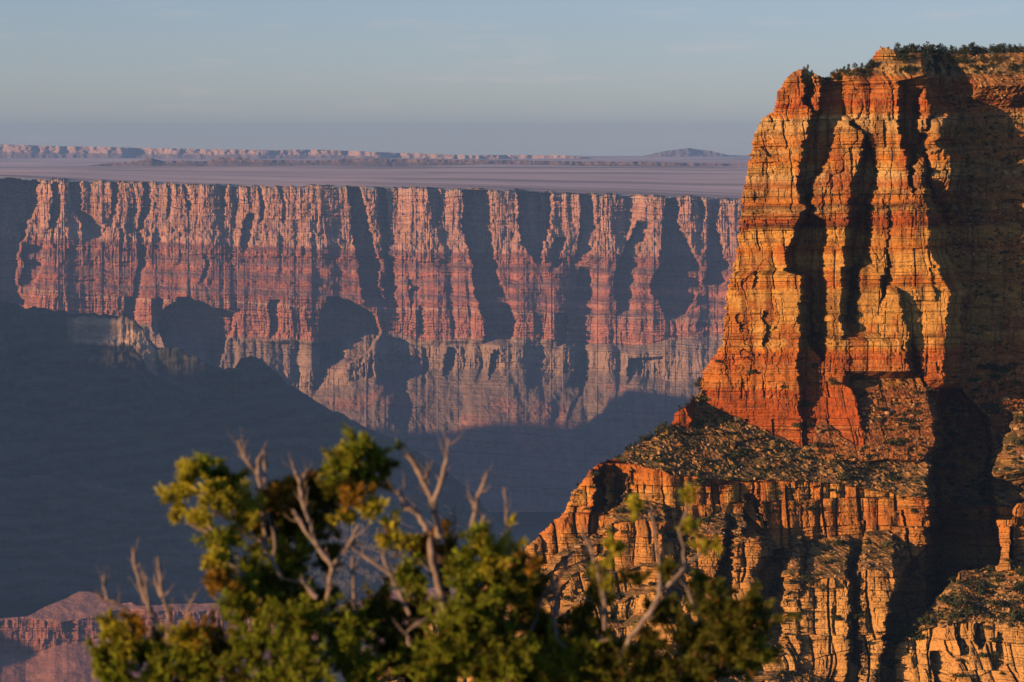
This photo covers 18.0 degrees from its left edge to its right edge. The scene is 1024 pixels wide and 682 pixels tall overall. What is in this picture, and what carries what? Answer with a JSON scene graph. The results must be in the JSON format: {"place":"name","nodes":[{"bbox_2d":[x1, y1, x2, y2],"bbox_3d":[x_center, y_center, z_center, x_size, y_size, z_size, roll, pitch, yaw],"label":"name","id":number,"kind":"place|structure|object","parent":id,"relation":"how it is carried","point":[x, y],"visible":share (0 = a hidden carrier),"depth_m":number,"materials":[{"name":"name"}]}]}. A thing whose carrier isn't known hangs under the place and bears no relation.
{"place":"outdoors","nodes":[
{"label":"outdoors","id":0,"kind":"place"},
{"bbox_2d":[0,300,358,440],"bbox_3d":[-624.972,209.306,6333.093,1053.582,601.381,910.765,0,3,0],"label":"canyon ridge","id":1,"kind":"structure","parent":0,"point":[60,370],"depth_m":6226.78,"materials":[{"name":"stone"}]},
{"bbox_2d":[0,472,434,600],"bbox_3d":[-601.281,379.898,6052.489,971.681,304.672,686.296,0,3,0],"label":"ridge","id":2,"kind":"structure","parent":0,"point":[62,535],"depth_m":5812.57,"materials":[{"name":"stone"}]},
{"bbox_2d":[0,395,512,575],"bbox_3d":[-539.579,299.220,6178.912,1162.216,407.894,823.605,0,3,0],"label":"ridge","id":3,"kind":"structure","parent":0,"point":[145,452],"depth_m":6025.79,"materials":[{"name":"stone"}]},
{"bbox_2d":[0,512,563,681],"bbox_3d":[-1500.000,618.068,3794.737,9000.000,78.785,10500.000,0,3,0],"label":"canyon floor","id":4,"kind":"structure","parent":0,"point":[11,609],"depth_m":7003.83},
{"bbox_2d":[0,588,461,681],"bbox_3d":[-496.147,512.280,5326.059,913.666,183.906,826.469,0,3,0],"label":"sunlit mesa","id":5,"kind":"structure","parent":4,"relation":"on","point":[45,644],"depth_m":5294.13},
{"bbox_2d":[0,177,742,511],"bbox_3d":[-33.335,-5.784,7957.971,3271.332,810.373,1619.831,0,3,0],"label":"canyon wall","id":6,"kind":"structure","parent":0,"point":[545,351],"depth_m":7846.66,"materials":[{"name":"stone"}]},
{"bbox_2d":[0,155,750,199],"bbox_3d":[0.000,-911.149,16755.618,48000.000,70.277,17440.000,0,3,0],"label":"desert plain","id":7,"kind":"structure","parent":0,"point":[717,182],"depth_m":10718.29,"materials":[{"name":"soil"}]},
{"bbox_2d":[0,145,601,158],"bbox_3d":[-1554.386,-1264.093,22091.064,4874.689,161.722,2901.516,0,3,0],"label":"distant cliffs","id":8,"kind":"structure","parent":7,"relation":"on","point":[21,151],"depth_m":20928.34,"materials":[{"name":"rock"}]},
{"bbox_2d":[90,157,747,166],"bbox_3d":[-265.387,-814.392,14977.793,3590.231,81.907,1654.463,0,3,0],"label":"distant mesa","id":9,"kind":"structure","parent":7,"relation":"on","point":[229,161],"depth_m":14264.08,"materials":[{"name":"rock"}]},
{"bbox_2d":[283,524,549,604],"bbox_3d":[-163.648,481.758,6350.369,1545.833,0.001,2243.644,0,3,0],"label":"river","id":10,"kind":"structure","parent":0,"point":[504,526],"depth_m":7360.22,"materials":[{"name":"grey liquid"}]},
{"bbox_2d":[0,0,1023,197],"label":"sky","id":11,"kind":"structure","parent":0,"point":[457,77],"materials":[{"name":"blue"}]},
{"bbox_2d":[645,148,729,156],"bbox_3d":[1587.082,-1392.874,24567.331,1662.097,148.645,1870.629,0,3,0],"label":"distant mountain","id":12,"kind":"structure","parent":0,"point":[684,152],"depth_m":23928.77,"materials":[{"name":"stone"}]},
{"bbox_2d":[378,46,1023,681],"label":"canyon cliff","id":13,"kind":"structure","parent":0,"point":[846,270],"depth_m":896.93,"materials":[{"name":"stone"}]},
{"bbox_2d":[561,595,575,601],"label":"shrub","id":14,"kind":"object","parent":13,"relation":"on","point":[567,597],"visible":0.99,"depth_m":864.68,"materials":[{"name":"green plant"}]},
{"bbox_2d":[590,471,599,476],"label":"shrub","id":15,"kind":"object","parent":13,"relation":"on","point":[593,473],"visible":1,"depth_m":875.84,"materials":[{"name":"green plant"}]},
{"bbox_2d":[609,487,618,492],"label":"shrub","id":16,"kind":"object","parent":13,"relation":"on","point":[615,490],"visible":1,"depth_m":885.29,"materials":[{"name":"green plant"}]},
{"bbox_2d":[614,507,627,513],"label":"shrub","id":17,"kind":"object","parent":13,"relation":"on","point":[622,510],"visible":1,"depth_m":873.88,"materials":[{"name":"green plant"}]},
{"bbox_2d":[654,425,674,432],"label":"shrub","id":18,"kind":"object","parent":13,"relation":"on","point":[662,428],"visible":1,"depth_m":891.04,"materials":[{"name":"green plant"}]},
{"bbox_2d":[667,531,682,538],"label":"shrub","id":19,"kind":"object","parent":13,"relation":"on","point":[672,535],"visible":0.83,"depth_m":873.76,"materials":[{"name":"green plant"}]},
{"bbox_2d":[694,377,701,391],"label":"pinyon tree","id":20,"kind":"object","parent":13,"relation":"on","point":[697,383],"visible":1,"depth_m":910.20,"materials":[{"name":"green plant"}]},
{"bbox_2d":[688,478,708,485],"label":"shrub","id":21,"kind":"object","parent":13,"relation":"on","point":[696,481],"visible":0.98,"depth_m":875.98,"materials":[{"name":"green plant"}]},
{"bbox_2d":[699,517,711,523],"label":"shrub","id":22,"kind":"object","parent":13,"relation":"on","point":[706,519],"visible":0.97,"depth_m":874.38,"materials":[{"name":"green plant"}]},
{"bbox_2d":[719,416,727,421],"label":"shrub","id":23,"kind":"object","parent":13,"relation":"on","point":[724,418],"visible":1,"depth_m":900.32,"materials":[{"name":"green plant"}]},
{"bbox_2d":[728,450,746,457],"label":"shrub","id":24,"kind":"object","parent":13,"relation":"on","point":[737,454],"visible":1,"depth_m":887.27,"materials":[{"name":"green plant"}]},
{"bbox_2d":[456,51,1023,681],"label":"scrub","id":25,"kind":"object","parent":13,"relation":"on","point":[934,619],"visible":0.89,"depth_m":893.02,"materials":[{"name":"green plant"}]},
{"bbox_2d":[738,446,749,452],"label":"shrub","id":26,"kind":"object","parent":13,"relation":"on","point":[742,449],"visible":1,"depth_m":889.97,"materials":[{"name":"green plant"}]},
{"bbox_2d":[746,369,758,373],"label":"shrub","id":27,"kind":"object","parent":13,"relation":"on","point":[751,371],"visible":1,"depth_m":900.63,"materials":[{"name":"green plant"}]},
{"bbox_2d":[756,515,767,521],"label":"shrub","id":28,"kind":"object","parent":13,"relation":"on","point":[761,517],"visible":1,"depth_m":880.72,"materials":[{"name":"green plant"}]},
{"bbox_2d":[770,579,782,587],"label":"shrub","id":29,"kind":"object","parent":13,"relation":"on","point":[777,582],"visible":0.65,"depth_m":872.86,"materials":[{"name":"green plant"}]},
{"bbox_2d":[543,55,1023,681],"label":"loose rubble","id":30,"kind":"object","parent":13,"relation":"on","point":[987,605],"visible":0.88,"depth_m":897.32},
{"bbox_2d":[777,669,792,675],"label":"shrub","id":31,"kind":"object","parent":13,"relation":"on","point":[783,671],"visible":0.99,"depth_m":857.25,"materials":[{"name":"green plant"}]},
{"bbox_2d":[791,422,801,427],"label":"shrub","id":32,"kind":"object","parent":13,"relation":"on","point":[797,424],"visible":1,"depth_m":895.22,"materials":[{"name":"green plant"}]},
{"bbox_2d":[793,574,812,585],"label":"shrub","id":33,"kind":"object","parent":13,"relation":"on","point":[806,579],"visible":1,"depth_m":859.92,"materials":[{"name":"green plant"}]},
{"bbox_2d":[800,455,809,458],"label":"shrub","id":34,"kind":"object","parent":13,"relation":"on","point":[804,456],"visible":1,"depth_m":890.08,"materials":[{"name":"green plant"}]},
{"bbox_2d":[804,504,816,511],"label":"shrub","id":35,"kind":"object","parent":13,"relation":"on","point":[810,508],"visible":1,"depth_m":881.12,"materials":[{"name":"green plant"}]},
{"bbox_2d":[813,441,822,447],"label":"shrub","id":36,"kind":"object","parent":13,"relation":"on","point":[818,443],"visible":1,"depth_m":892.43,"materials":[{"name":"green plant"}]},
{"bbox_2d":[817,583,834,591],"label":"shrub","id":37,"kind":"object","parent":13,"relation":"on","point":[828,586],"visible":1,"depth_m":859.85,"materials":[{"name":"green plant"}]},
{"bbox_2d":[821,559,836,563],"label":"shrub","id":38,"kind":"object","parent":13,"relation":"on","point":[830,561],"visible":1,"depth_m":868.62,"materials":[{"name":"green plant"}]},
{"bbox_2d":[828,377,838,384],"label":"shrub","id":39,"kind":"object","parent":13,"relation":"on","point":[832,380],"visible":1,"depth_m":895.67,"materials":[{"name":"green plant"}]},
{"bbox_2d":[829,614,843,620],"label":"shrub","id":40,"kind":"object","parent":13,"relation":"on","point":[834,617],"visible":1,"depth_m":859.06,"materials":[{"name":"green plant"}]},
{"bbox_2d":[832,540,845,544],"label":"shrub","id":41,"kind":"object","parent":13,"relation":"on","point":[837,541],"visible":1,"depth_m":876.12,"materials":[{"name":"green plant"}]},
{"bbox_2d":[837,474,851,479],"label":"shrub","id":42,"kind":"object","parent":13,"relation":"on","point":[843,475],"visible":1,"depth_m":884.31,"materials":[{"name":"green plant"}]},
{"bbox_2d":[844,69,852,78],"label":"pinyon tree","id":43,"kind":"object","parent":13,"relation":"on","point":[849,72],"visible":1,"depth_m":897.23,"materials":[{"name":"green plant"}]},
{"bbox_2d":[847,554,855,559],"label":"shrub","id":44,"kind":"object","parent":13,"relation":"on","point":[851,556],"visible":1,"depth_m":872.37,"materials":[{"name":"green plant"}]},
{"bbox_2d":[853,612,864,618],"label":"shrub","id":45,"kind":"object","parent":13,"relation":"on","point":[857,615],"visible":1,"depth_m":859.24,"materials":[{"name":"green plant"}]},
{"bbox_2d":[874,417,884,422],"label":"shrub","id":46,"kind":"object","parent":13,"relation":"on","point":[881,420],"visible":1,"depth_m":895.57,"materials":[{"name":"green plant"}]},
{"bbox_2d":[874,406,886,410],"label":"shrub","id":47,"kind":"object","parent":13,"relation":"on","point":[881,408],"visible":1,"depth_m":897.12,"materials":[{"name":"green plant"}]},
{"bbox_2d":[879,540,903,549],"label":"shrub","id":48,"kind":"object","parent":13,"relation":"on","point":[892,543],"visible":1,"depth_m":871.56,"materials":[{"name":"green plant"}]},
{"bbox_2d":[886,475,901,480],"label":"shrub","id":49,"kind":"object","parent":13,"relation":"on","point":[894,478],"visible":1,"depth_m":888.20,"materials":[{"name":"green plant"}]},
{"bbox_2d":[886,437,905,446],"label":"shrub","id":50,"kind":"object","parent":13,"relation":"on","point":[890,441],"visible":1,"depth_m":892.26,"materials":[{"name":"green plant"}]},
{"bbox_2d":[894,42,900,49],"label":"pinyon tree","id":51,"kind":"object","parent":13,"relation":"on","point":[897,46],"visible":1,"depth_m":905.94,"materials":[{"name":"green plant"}]},
{"bbox_2d":[892,52,902,61],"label":"pinyon tree","id":52,"kind":"object","parent":13,"relation":"on","point":[898,55],"visible":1,"depth_m":898.54,"materials":[{"name":"green plant"}]},
{"bbox_2d":[895,417,908,422],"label":"shrub","id":53,"kind":"object","parent":13,"relation":"on","point":[900,418],"visible":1,"depth_m":894.59,"materials":[{"name":"green plant"}]},
{"bbox_2d":[905,43,913,52],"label":"pinyon tree","id":54,"kind":"object","parent":13,"relation":"on","point":[910,49],"visible":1,"depth_m":905.12,"materials":[{"name":"green plant"}]},
{"bbox_2d":[909,410,920,414],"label":"shrub","id":55,"kind":"object","parent":13,"relation":"on","point":[916,412],"visible":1,"depth_m":896.82,"materials":[{"name":"green plant"}]},
{"bbox_2d":[916,44,926,53],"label":"pinyon tree","id":56,"kind":"object","parent":13,"relation":"on","point":[921,47],"visible":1,"depth_m":907.13,"materials":[{"name":"green plant"}]},
{"bbox_2d":[921,67,930,76],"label":"pinyon tree","id":57,"kind":"object","parent":13,"relation":"on","point":[925,72],"visible":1,"depth_m":895.32,"materials":[{"name":"green plant"}]},
{"bbox_2d":[922,41,934,52],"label":"pinyon tree","id":58,"kind":"object","parent":13,"relation":"on","point":[929,46],"visible":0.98,"depth_m":914.11,"materials":[{"name":"green plant"}]},
{"bbox_2d":[930,460,940,466],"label":"shrub","id":59,"kind":"object","parent":13,"relation":"on","point":[936,464],"visible":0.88,"depth_m":912.02,"materials":[{"name":"green plant"}]},
{"bbox_2d":[933,55,940,62],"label":"pinyon tree","id":60,"kind":"object","parent":13,"relation":"on","point":[936,59],"visible":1,"depth_m":913.55,"materials":[{"name":"green plant"}]},
{"bbox_2d":[937,43,943,54],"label":"pinyon tree","id":61,"kind":"object","parent":13,"relation":"on","point":[939,50],"visible":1,"depth_m":917.51,"materials":[{"name":"green plant"}]},
{"bbox_2d":[940,443,955,450],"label":"shrub","id":62,"kind":"object","parent":13,"relation":"on","point":[949,446],"visible":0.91,"depth_m":922.07,"materials":[{"name":"green plant"}]},
{"bbox_2d":[946,45,955,58],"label":"pinyon tree","id":63,"kind":"object","parent":13,"relation":"on","point":[951,47],"visible":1,"depth_m":914.50,"materials":[{"name":"green plant"}]},
{"bbox_2d":[948,428,958,436],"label":"shrub","id":64,"kind":"object","parent":13,"relation":"on","point":[951,432],"visible":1,"depth_m":927.98,"materials":[{"name":"green plant"}]},
{"bbox_2d":[888,503,1023,681],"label":"rocky outcrop","id":65,"kind":"object","parent":13,"relation":"on","point":[929,658],"visible":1,"depth_m":856.87,"materials":[{"name":"stone"}]},
{"bbox_2d":[893,627,919,640],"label":"shrub","id":66,"kind":"object","parent":65,"relation":"on","point":[905,632],"visible":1,"depth_m":864.84,"materials":[{"name":"green plant"}]},
{"bbox_2d":[902,614,922,625],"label":"shrub","id":67,"kind":"object","parent":65,"relation":"on","point":[909,619],"visible":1,"depth_m":864.16,"materials":[{"name":"green plant"}]},
{"bbox_2d":[908,624,916,630],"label":"shrub","id":68,"kind":"object","parent":65,"relation":"on","point":[912,627],"visible":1,"depth_m":863.54,"materials":[{"name":"green plant"}]},
{"bbox_2d":[910,633,925,639],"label":"shrub","id":69,"kind":"object","parent":65,"relation":"on","point":[914,636],"visible":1,"depth_m":862.11,"materials":[{"name":"green plant"}]},
{"bbox_2d":[916,615,933,624],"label":"shrub","id":70,"kind":"object","parent":65,"relation":"on","point":[922,620],"visible":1,"depth_m":860.29,"materials":[{"name":"green plant"}]},
{"bbox_2d":[935,594,959,604],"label":"shrub","id":71,"kind":"object","parent":65,"relation":"on","point":[944,599],"visible":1,"depth_m":858.09,"materials":[{"name":"green plant"}]},
{"bbox_2d":[948,612,963,618],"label":"shrub","id":72,"kind":"object","parent":65,"relation":"on","point":[953,614],"visible":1,"depth_m":851.85,"materials":[{"name":"green plant"}]},
{"bbox_2d":[951,673,966,677],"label":"shrub","id":73,"kind":"object","parent":65,"relation":"on","point":[955,675],"visible":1,"depth_m":849.02,"materials":[{"name":"green plant"}]},
{"bbox_2d":[955,657,965,663],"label":"shrub","id":74,"kind":"object","parent":65,"relation":"on","point":[961,660],"visible":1,"depth_m":851.50,"materials":[{"name":"green plant"}]},
{"bbox_2d":[953,594,974,611],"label":"shrub","id":75,"kind":"object","parent":65,"relation":"on","point":[961,602],"visible":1,"depth_m":851.53,"materials":[{"name":"green plant"}]},
{"bbox_2d":[962,607,983,616],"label":"shrub","id":76,"kind":"object","parent":65,"relation":"on","point":[974,610],"visible":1,"depth_m":849.57,"materials":[{"name":"green plant"}]},
{"bbox_2d":[963,586,987,596],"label":"shrub","id":77,"kind":"object","parent":65,"relation":"on","point":[980,590],"visible":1,"depth_m":855.92,"materials":[{"name":"green plant"}]},
{"bbox_2d":[972,578,984,584],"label":"shrub","id":78,"kind":"object","parent":65,"relation":"on","point":[978,581],"visible":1,"depth_m":860.80,"materials":[{"name":"green plant"}]},
{"bbox_2d":[972,582,992,591],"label":"shrub","id":79,"kind":"object","parent":65,"relation":"on","point":[982,585],"visible":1,"depth_m":857.48,"materials":[{"name":"green plant"}]},
{"bbox_2d":[976,651,991,657],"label":"shrub","id":80,"kind":"object","parent":65,"relation":"on","point":[984,654],"visible":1,"depth_m":848.71,"materials":[{"name":"green plant"}]},
{"bbox_2d":[980,625,991,629],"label":"shrub","id":81,"kind":"object","parent":65,"relation":"on","point":[987,627],"visible":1,"depth_m":847.73,"materials":[{"name":"green plant"}]},
{"bbox_2d":[989,599,1003,607],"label":"shrub","id":82,"kind":"object","parent":65,"relation":"on","point":[994,602],"visible":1,"depth_m":849.88,"materials":[{"name":"green plant"}]},
{"bbox_2d":[992,574,1004,578],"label":"shrub","id":83,"kind":"object","parent":65,"relation":"on","point":[997,576],"visible":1,"depth_m":860.86,"materials":[{"name":"green plant"}]},
{"bbox_2d":[1005,600,1019,605],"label":"shrub","id":84,"kind":"object","parent":65,"relation":"on","point":[1013,602],"visible":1,"depth_m":850.98,"materials":[{"name":"green plant"}]},
{"bbox_2d":[1008,610,1023,622],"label":"shrub","id":85,"kind":"object","parent":65,"relation":"on","point":[1016,618],"visible":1,"depth_m":843.84,"materials":[{"name":"green plant"}]},
{"bbox_2d":[1009,585,1022,591],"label":"shrub","id":86,"kind":"object","parent":65,"relation":"on","point":[1013,588],"visible":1,"depth_m":853.39,"materials":[{"name":"green plant"}]},
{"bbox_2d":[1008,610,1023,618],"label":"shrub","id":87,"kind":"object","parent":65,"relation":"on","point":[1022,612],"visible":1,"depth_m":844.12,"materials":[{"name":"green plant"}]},
{"bbox_2d":[1015,581,1023,587],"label":"shrub","id":88,"kind":"object","parent":65,"relation":"on","point":[1019,584],"visible":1,"depth_m":854.88,"materials":[{"name":"green plant"}]},
{"bbox_2d":[954,57,962,66],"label":"pinyon tree","id":89,"kind":"object","parent":13,"relation":"on","point":[958,60],"visible":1,"depth_m":909.34,"materials":[{"name":"green plant"}]},
{"bbox_2d":[954,442,969,446],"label":"shrub","id":90,"kind":"object","parent":13,"relation":"on","point":[961,444],"visible":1,"depth_m":931.71,"materials":[{"name":"green plant"}]},
{"bbox_2d":[956,44,967,52],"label":"pinyon tree","id":91,"kind":"object","parent":13,"relation":"on","point":[962,49],"visible":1,"depth_m":913.35,"materials":[{"name":"green plant"}]},
{"bbox_2d":[962,43,975,54],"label":"pinyon tree","id":92,"kind":"object","parent":13,"relation":"on","point":[970,48],"visible":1,"depth_m":913.10,"materials":[{"name":"green plant"}]},
{"bbox_2d":[962,452,975,458],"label":"shrub","id":93,"kind":"object","parent":13,"relation":"on","point":[971,455],"visible":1,"depth_m":931.86,"materials":[{"name":"green plant"}]},
{"bbox_2d":[971,42,977,52],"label":"pinyon tree","id":94,"kind":"object","parent":13,"relation":"on","point":[973,49],"visible":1,"depth_m":914.42,"materials":[{"name":"green plant"}]},
{"bbox_2d":[975,362,994,369],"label":"shrub","id":95,"kind":"object","parent":13,"relation":"on","point":[981,366],"visible":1,"depth_m":913.44,"materials":[{"name":"green plant"}]},
{"bbox_2d":[980,402,998,410],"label":"shrub","id":96,"kind":"object","parent":13,"relation":"on","point":[989,406],"visible":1,"depth_m":913.34,"materials":[{"name":"green plant"}]},
{"bbox_2d":[986,45,996,53],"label":"pinyon tree","id":97,"kind":"object","parent":13,"relation":"on","point":[990,49],"visible":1,"depth_m":914.73,"materials":[{"name":"green plant"}]},
{"bbox_2d":[990,373,999,379],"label":"shrub","id":98,"kind":"object","parent":13,"relation":"on","point":[996,376],"visible":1,"depth_m":913.04,"materials":[{"name":"green plant"}]},
{"bbox_2d":[993,53,999,60],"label":"pinyon tree","id":99,"kind":"object","parent":13,"relation":"on","point":[995,57],"visible":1,"depth_m":909.60,"materials":[{"name":"green plant"}]},
{"bbox_2d":[991,408,1002,413],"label":"shrub","id":100,"kind":"object","parent":13,"relation":"on","point":[998,410],"visible":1,"depth_m":913.80,"materials":[{"name":"green plant"}]},
{"bbox_2d":[989,364,1013,373],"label":"shrub","id":101,"kind":"object","parent":13,"relation":"on","point":[1001,368],"visible":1,"depth_m":913.57,"materials":[{"name":"green plant"}]},
{"bbox_2d":[998,43,1007,52],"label":"pinyon tree","id":102,"kind":"object","parent":13,"relation":"on","point":[1003,48],"visible":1,"depth_m":915.81,"materials":[{"name":"green plant"}]},
{"bbox_2d":[1005,44,1011,52],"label":"pinyon tree","id":103,"kind":"object","parent":13,"relation":"on","point":[1008,50],"visible":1,"depth_m":915.49,"materials":[{"name":"green plant"}]},
{"bbox_2d":[1011,439,1021,446],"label":"shrub","id":104,"kind":"object","parent":13,"relation":"on","point":[1016,441],"visible":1,"depth_m":895.48,"materials":[{"name":"green plant"}]},
{"bbox_2d":[1014,413,1023,422],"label":"shrub","id":105,"kind":"object","parent":13,"relation":"on","point":[1018,418],"visible":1,"depth_m":903.27,"materials":[{"name":"green plant"}]},
{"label":"viewpoint ground","id":106,"kind":"structure","parent":0,"visible":0},
{"bbox_2d":[82,538,244,681],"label":"juniper tree","id":107,"kind":"object","parent":106,"relation":"on","point":[112,658],"visible":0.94,"depth_m":12.08,"materials":[{"name":"green plant"}]},
{"bbox_2d":[152,421,589,681],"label":"juniper tree","id":108,"kind":"object","parent":106,"relation":"on","point":[474,623],"visible":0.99,"depth_m":12.04,"materials":[{"name":"green plant"}]},
{"bbox_2d":[526,482,802,681],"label":"juniper tree","id":109,"kind":"object","parent":106,"relation":"on","point":[738,642],"visible":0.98,"depth_m":12.08,"materials":[{"name":"green plant"}]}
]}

